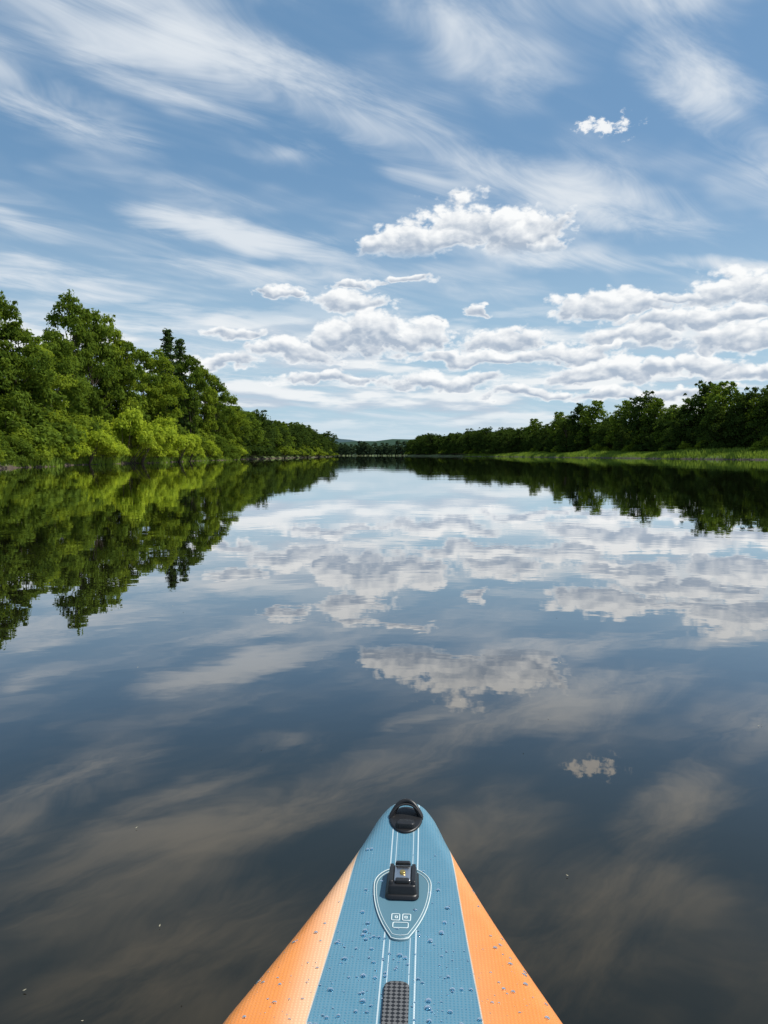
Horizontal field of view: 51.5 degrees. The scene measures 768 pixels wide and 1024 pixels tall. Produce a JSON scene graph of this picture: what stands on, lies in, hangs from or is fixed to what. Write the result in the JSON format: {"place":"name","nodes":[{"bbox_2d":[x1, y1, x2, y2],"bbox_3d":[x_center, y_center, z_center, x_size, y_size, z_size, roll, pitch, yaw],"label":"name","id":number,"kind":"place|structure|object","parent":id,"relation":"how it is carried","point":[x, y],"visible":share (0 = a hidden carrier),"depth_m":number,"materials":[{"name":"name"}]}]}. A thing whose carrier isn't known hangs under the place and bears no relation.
{"place":"outdoors","nodes":[
{"label":"outdoors","id":0,"kind":"place"},
{"bbox_2d":[334,438,354,441],"bbox_3d":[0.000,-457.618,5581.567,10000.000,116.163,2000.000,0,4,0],"label":"hill","id":1,"kind":"structure","parent":0,"point":[342,440],"depth_m":5119.87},
{"bbox_2d":[336,439,413,454],"bbox_3d":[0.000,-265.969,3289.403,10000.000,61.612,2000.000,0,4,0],"label":"hill","id":2,"kind":"structure","parent":0,"point":[390,442],"depth_m":2704.05,"materials":[{"name":"green plant"}]},
{"bbox_2d":[0,456,767,1023],"bbox_3d":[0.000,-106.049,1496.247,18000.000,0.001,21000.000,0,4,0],"label":"river water","id":3,"kind":"structure","parent":0,"point":[246,706],"depth_m":3.66,"materials":[{"name":"blue liquid"}]},
{"bbox_2d":[223,798,561,1023],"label":"paddleboard","id":4,"kind":"object","parent":3,"relation":"on","point":[399,927],"visible":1,"depth_m":1.76,"materials":[{"name":"blue plastic"}]},
{"bbox_2d":[0,454,767,467],"bbox_3d":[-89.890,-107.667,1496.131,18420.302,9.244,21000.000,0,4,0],"label":"ground","id":5,"kind":"structure","parent":0,"point":[246,457],"depth_m":250.69,"materials":[{"name":"green plant"}]},
{"bbox_2d":[0,440,7,462],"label":"riverside shrub","id":6,"kind":"object","parent":5,"relation":"on","point":[3,455],"visible":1,"depth_m":68.57,"materials":[{"name":"green plant"}]},
{"bbox_2d":[0,335,16,409],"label":"deciduous tree","id":7,"kind":"object","parent":5,"relation":"on","point":[7,361],"visible":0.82,"depth_m":81.16,"materials":[{"name":"green plant"}]},
{"bbox_2d":[0,413,17,448],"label":"riverside shrub","id":8,"kind":"object","parent":5,"relation":"on","point":[6,429],"visible":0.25,"depth_m":78.44,"materials":[{"name":"green plant"}]},
{"bbox_2d":[0,430,18,458],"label":"riverside shrub","id":9,"kind":"object","parent":5,"relation":"on","point":[9,452],"visible":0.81,"depth_m":71.16,"materials":[{"name":"green plant"}]},
{"bbox_2d":[4,435,39,462],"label":"riverside shrub","id":10,"kind":"object","parent":5,"relation":"on","point":[22,446],"visible":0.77,"depth_m":75.68,"materials":[{"name":"green plant"}]},
{"bbox_2d":[0,290,55,427],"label":"deciduous tree","id":11,"kind":"object","parent":5,"relation":"on","point":[9,311],"visible":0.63,"depth_m":83.35,"materials":[{"name":"green plant"}]},
{"bbox_2d":[0,390,64,451],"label":"riverside shrub","id":12,"kind":"object","parent":5,"relation":"on","point":[10,401],"visible":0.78,"depth_m":80.11,"materials":[{"name":"green plant"}]},
{"bbox_2d":[0,320,67,423],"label":"deciduous tree","id":13,"kind":"object","parent":5,"relation":"on","point":[33,380],"visible":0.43,"depth_m":85.00,"materials":[{"name":"green plant"}]},
{"bbox_2d":[9,427,58,461],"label":"riverside shrub","id":14,"kind":"object","parent":5,"relation":"on","point":[26,436],"visible":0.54,"depth_m":78.30,"materials":[{"name":"green plant"}]},
{"bbox_2d":[4,341,79,422],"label":"deciduous tree","id":15,"kind":"object","parent":5,"relation":"on","point":[61,382],"visible":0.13,"depth_m":91.48,"materials":[{"name":"green plant"}]},
{"bbox_2d":[1,386,86,453],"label":"riverside shrub","id":16,"kind":"object","parent":5,"relation":"on","point":[73,434],"visible":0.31,"depth_m":86.37,"materials":[{"name":"green plant"}]},
{"bbox_2d":[34,425,71,455],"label":"riverside shrub","id":17,"kind":"object","parent":5,"relation":"on","point":[62,449],"visible":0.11,"depth_m":83.74,"materials":[{"name":"green plant"}]},
{"bbox_2d":[21,329,91,416],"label":"deciduous tree","id":18,"kind":"object","parent":5,"relation":"on","point":[61,348],"visible":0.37,"depth_m":99.41,"materials":[{"name":"green plant"}]},
{"bbox_2d":[55,454,71,461],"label":"riverside shrub","id":19,"kind":"object","parent":5,"relation":"on","point":[64,456],"visible":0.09,"depth_m":89.16,"materials":[{"name":"green plant"}]},
{"bbox_2d":[53,411,81,425],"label":"riverside shrub","id":20,"kind":"object","parent":5,"relation":"on","point":[61,414],"visible":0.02,"depth_m":95.44,"materials":[{"name":"green plant"}]},
{"bbox_2d":[50,406,92,437],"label":"riverside shrub","id":21,"kind":"object","parent":5,"relation":"on","point":[84,422],"visible":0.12,"depth_m":98.25,"materials":[{"name":"green plant"}]},
{"bbox_2d":[66,443,79,458],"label":"riverside shrub","id":22,"kind":"object","parent":5,"relation":"on","point":[73,455],"visible":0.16,"depth_m":91.69,"materials":[{"name":"green plant"}]},
{"bbox_2d":[43,289,119,421],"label":"deciduous tree","id":23,"kind":"object","parent":5,"relation":"on","point":[72,321],"visible":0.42,"depth_m":111.28,"materials":[{"name":"green plant"}]},
{"bbox_2d":[74,441,95,459],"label":"riverside shrub","id":24,"kind":"object","parent":5,"relation":"on","point":[84,450],"visible":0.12,"depth_m":95.14,"materials":[{"name":"green plant"}]},
{"bbox_2d":[68,414,101,452],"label":"riverside shrub","id":25,"kind":"object","parent":5,"relation":"on","point":[95,426],"visible":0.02,"depth_m":102.81,"materials":[{"name":"green plant"}]},
{"bbox_2d":[74,423,110,464],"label":"willow shrub","id":26,"kind":"object","parent":5,"relation":"on","point":[99,438],"visible":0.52,"depth_m":97.25,"materials":[{"name":"green plant"}]},
{"bbox_2d":[60,308,126,424],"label":"deciduous tree","id":27,"kind":"object","parent":5,"relation":"on","point":[95,347],"visible":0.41,"depth_m":116.24,"materials":[{"name":"green plant"}]},
{"bbox_2d":[77,432,115,458],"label":"riverside shrub","id":28,"kind":"object","parent":5,"relation":"on","point":[110,442],"visible":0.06,"depth_m":98.42,"materials":[{"name":"green plant"}]},
{"bbox_2d":[85,416,111,438],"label":"riverside shrub","id":29,"kind":"object","parent":5,"relation":"on","point":[100,426],"visible":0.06,"depth_m":104.42,"materials":[{"name":"green plant"}]},
{"bbox_2d":[89,446,117,457],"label":"riverside shrub","id":30,"kind":"object","parent":5,"relation":"on","point":[104,452],"visible":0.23,"depth_m":100.49,"materials":[{"name":"green plant"}]},
{"bbox_2d":[83,313,144,422],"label":"deciduous tree","id":31,"kind":"object","parent":5,"relation":"on","point":[117,341],"visible":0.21,"depth_m":121.06,"materials":[{"name":"green plant"}]},
{"bbox_2d":[97,431,130,459],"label":"riverside shrub","id":32,"kind":"object","parent":5,"relation":"on","point":[120,450],"visible":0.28,"depth_m":103.64,"materials":[{"name":"green plant"}]},
{"bbox_2d":[114,439,129,457],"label":"riverside shrub","id":33,"kind":"object","parent":5,"relation":"on","point":[121,447],"visible":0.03,"depth_m":110.28,"materials":[{"name":"green plant"}]},
{"bbox_2d":[0,452,245,466],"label":"bank grass","id":34,"kind":"structure","parent":5,"relation":"on","point":[57,461],"depth_m":100.67,"materials":[{"name":"green plant"}]},
{"bbox_2d":[95,403,156,462],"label":"willow shrub","id":35,"kind":"object","parent":5,"relation":"on","point":[144,437],"visible":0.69,"depth_m":112.24,"materials":[{"name":"green plant"}]},
{"bbox_2d":[96,341,160,421],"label":"deciduous tree","id":36,"kind":"object","parent":5,"relation":"on","point":[128,372],"visible":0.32,"depth_m":122.13,"materials":[{"name":"green plant"}]},
{"bbox_2d":[120,440,139,457],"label":"riverside shrub","id":37,"kind":"object","parent":5,"relation":"on","point":[133,452],"visible":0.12,"depth_m":113.35,"materials":[{"name":"green plant"}]},
{"bbox_2d":[110,416,165,462],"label":"willow shrub","id":38,"kind":"object","parent":5,"relation":"on","point":[158,432],"visible":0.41,"depth_m":114.02,"materials":[{"name":"green plant"}]},
{"bbox_2d":[126,443,149,457],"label":"riverside shrub","id":39,"kind":"object","parent":5,"relation":"on","point":[143,453],"visible":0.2,"depth_m":115.18,"materials":[{"name":"green plant"}]},
{"bbox_2d":[126,348,167,424],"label":"deciduous tree","id":40,"kind":"object","parent":5,"relation":"on","point":[148,401],"visible":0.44,"depth_m":133.84,"materials":[{"name":"green plant"}]},
{"bbox_2d":[133,442,162,457],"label":"riverside shrub","id":41,"kind":"object","parent":5,"relation":"on","point":[154,449],"visible":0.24,"depth_m":118.02,"materials":[{"name":"green plant"}]},
{"bbox_2d":[148,442,168,456],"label":"riverside shrub","id":42,"kind":"object","parent":5,"relation":"on","point":[165,448],"visible":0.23,"depth_m":120.82,"materials":[{"name":"green plant"}]},
{"bbox_2d":[143,420,178,457],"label":"willow shrub","id":43,"kind":"object","parent":5,"relation":"on","point":[170,436],"visible":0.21,"depth_m":121.32,"materials":[{"name":"green plant"}]},
{"bbox_2d":[134,348,189,433],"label":"deciduous tree","id":44,"kind":"object","parent":5,"relation":"on","point":[169,395],"visible":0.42,"depth_m":135.46,"materials":[{"name":"green plant"}]},
{"bbox_2d":[149,412,188,458],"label":"willow shrub","id":45,"kind":"object","parent":5,"relation":"on","point":[180,442],"visible":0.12,"depth_m":129.96,"materials":[{"name":"green plant"}]},
{"bbox_2d":[167,447,178,458],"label":"riverside shrub","id":46,"kind":"object","parent":5,"relation":"on","point":[172,453],"visible":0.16,"depth_m":128.23,"materials":[{"name":"green plant"}]},
{"bbox_2d":[157,328,195,429],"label":"spruce tree","id":47,"kind":"object","parent":5,"relation":"on","point":[167,339],"visible":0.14,"depth_m":161.80,"materials":[{"name":"green plant"}]},
{"bbox_2d":[170,432,195,461],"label":"willow shrub","id":48,"kind":"object","parent":5,"relation":"on","point":[191,441],"visible":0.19,"depth_m":136.46,"materials":[{"name":"green plant"}]},
{"bbox_2d":[176,424,191,449],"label":"riverside shrub","id":49,"kind":"object","parent":5,"relation":"on","point":[182,430],"visible":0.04,"depth_m":141.63,"materials":[{"name":"green plant"}]},
{"bbox_2d":[173,339,204,432],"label":"spruce tree","id":50,"kind":"object","parent":5,"relation":"on","point":[179,344],"visible":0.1,"depth_m":174.91,"materials":[{"name":"green plant"}]},
{"bbox_2d":[170,354,209,446],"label":"deciduous tree","id":51,"kind":"object","parent":5,"relation":"on","point":[191,363],"visible":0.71,"depth_m":162.77,"materials":[{"name":"green plant"}]},
{"bbox_2d":[185,434,205,461],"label":"willow shrub","id":52,"kind":"object","parent":5,"relation":"on","point":[196,449],"visible":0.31,"depth_m":144.33,"materials":[{"name":"green plant"}]},
{"bbox_2d":[186,428,208,448],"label":"riverside shrub","id":53,"kind":"object","parent":5,"relation":"on","point":[202,438],"visible":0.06,"depth_m":165.70,"materials":[{"name":"green plant"}]},
{"bbox_2d":[190,365,218,434],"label":"deciduous tree","id":54,"kind":"object","parent":5,"relation":"on","point":[210,398],"visible":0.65,"depth_m":175.90,"materials":[{"name":"green plant"}]},
{"bbox_2d":[198,428,214,441],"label":"riverside shrub","id":55,"kind":"object","parent":5,"relation":"on","point":[206,436],"visible":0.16,"depth_m":172.86,"materials":[{"name":"green plant"}]},
{"bbox_2d":[201,443,215,456],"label":"riverside shrub","id":56,"kind":"object","parent":5,"relation":"on","point":[205,449],"visible":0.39,"depth_m":165.60,"materials":[{"name":"green plant"}]},
{"bbox_2d":[202,440,222,457],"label":"riverside shrub","id":57,"kind":"object","parent":5,"relation":"on","point":[212,445],"visible":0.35,"depth_m":168.84,"materials":[{"name":"green plant"}]},
{"bbox_2d":[208,434,226,449],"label":"riverside shrub","id":58,"kind":"object","parent":5,"relation":"on","point":[219,440],"visible":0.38,"depth_m":181.86,"materials":[{"name":"green plant"}]},
{"bbox_2d":[200,376,237,438],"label":"deciduous tree","id":59,"kind":"object","parent":5,"relation":"on","point":[222,413],"visible":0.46,"depth_m":187.81,"materials":[{"name":"green plant"}]},
{"bbox_2d":[215,431,229,442],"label":"riverside shrub","id":60,"kind":"object","parent":5,"relation":"on","point":[220,434],"visible":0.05,"depth_m":188.21,"materials":[{"name":"green plant"}]},
{"bbox_2d":[215,444,233,455],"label":"riverside shrub","id":61,"kind":"object","parent":5,"relation":"on","point":[223,448],"visible":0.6,"depth_m":181.04,"materials":[{"name":"green plant"}]},
{"bbox_2d":[220,429,238,446],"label":"riverside shrub","id":62,"kind":"object","parent":5,"relation":"on","point":[232,440],"visible":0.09,"depth_m":198.46,"materials":[{"name":"green plant"}]},
{"bbox_2d":[212,391,251,444],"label":"deciduous tree","id":63,"kind":"object","parent":5,"relation":"on","point":[235,427],"visible":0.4,"depth_m":200.82,"materials":[{"name":"green plant"}]},
{"bbox_2d":[224,442,240,457],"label":"riverside shrub","id":64,"kind":"object","parent":5,"relation":"on","point":[233,448],"visible":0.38,"depth_m":186.04,"materials":[{"name":"green plant"}]},
{"bbox_2d":[228,446,237,458],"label":"riverside shrub","id":65,"kind":"object","parent":5,"relation":"on","point":[234,456],"visible":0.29,"depth_m":184.36,"materials":[{"name":"green plant"}]},
{"bbox_2d":[229,442,245,457],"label":"riverside shrub","id":66,"kind":"object","parent":5,"relation":"on","point":[240,450],"visible":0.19,"depth_m":199.23,"materials":[{"name":"green plant"}]},
{"bbox_2d":[227,405,254,449],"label":"deciduous tree","id":67,"kind":"object","parent":5,"relation":"on","point":[246,429],"visible":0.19,"depth_m":213.07,"materials":[{"name":"green plant"}]},
{"bbox_2d":[332,440,407,455],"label":"shore trees","id":68,"kind":"object","parent":5,"relation":"on","point":[363,449],"visible":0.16,"depth_m":1113.43,"materials":[{"name":"green plant"}]},
{"bbox_2d":[225,380,767,458],"bbox_3d":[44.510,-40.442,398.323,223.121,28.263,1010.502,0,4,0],"label":"distant tree row","id":69,"kind":"object","parent":5,"relation":"on","point":[717,417],"visible":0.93,"depth_m":307.02,"materials":[{"name":"green plant"}]},
{"bbox_2d":[464,446,767,458],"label":"bank grass","id":70,"kind":"structure","parent":5,"relation":"on","point":[747,453],"depth_m":256.74,"materials":[{"name":"green plant"}]},
{"bbox_2d":[0,0,767,440],"label":"sky","id":71,"kind":"structure","parent":0,"point":[368,220],"materials":[{"name":"blue"}]}
]}

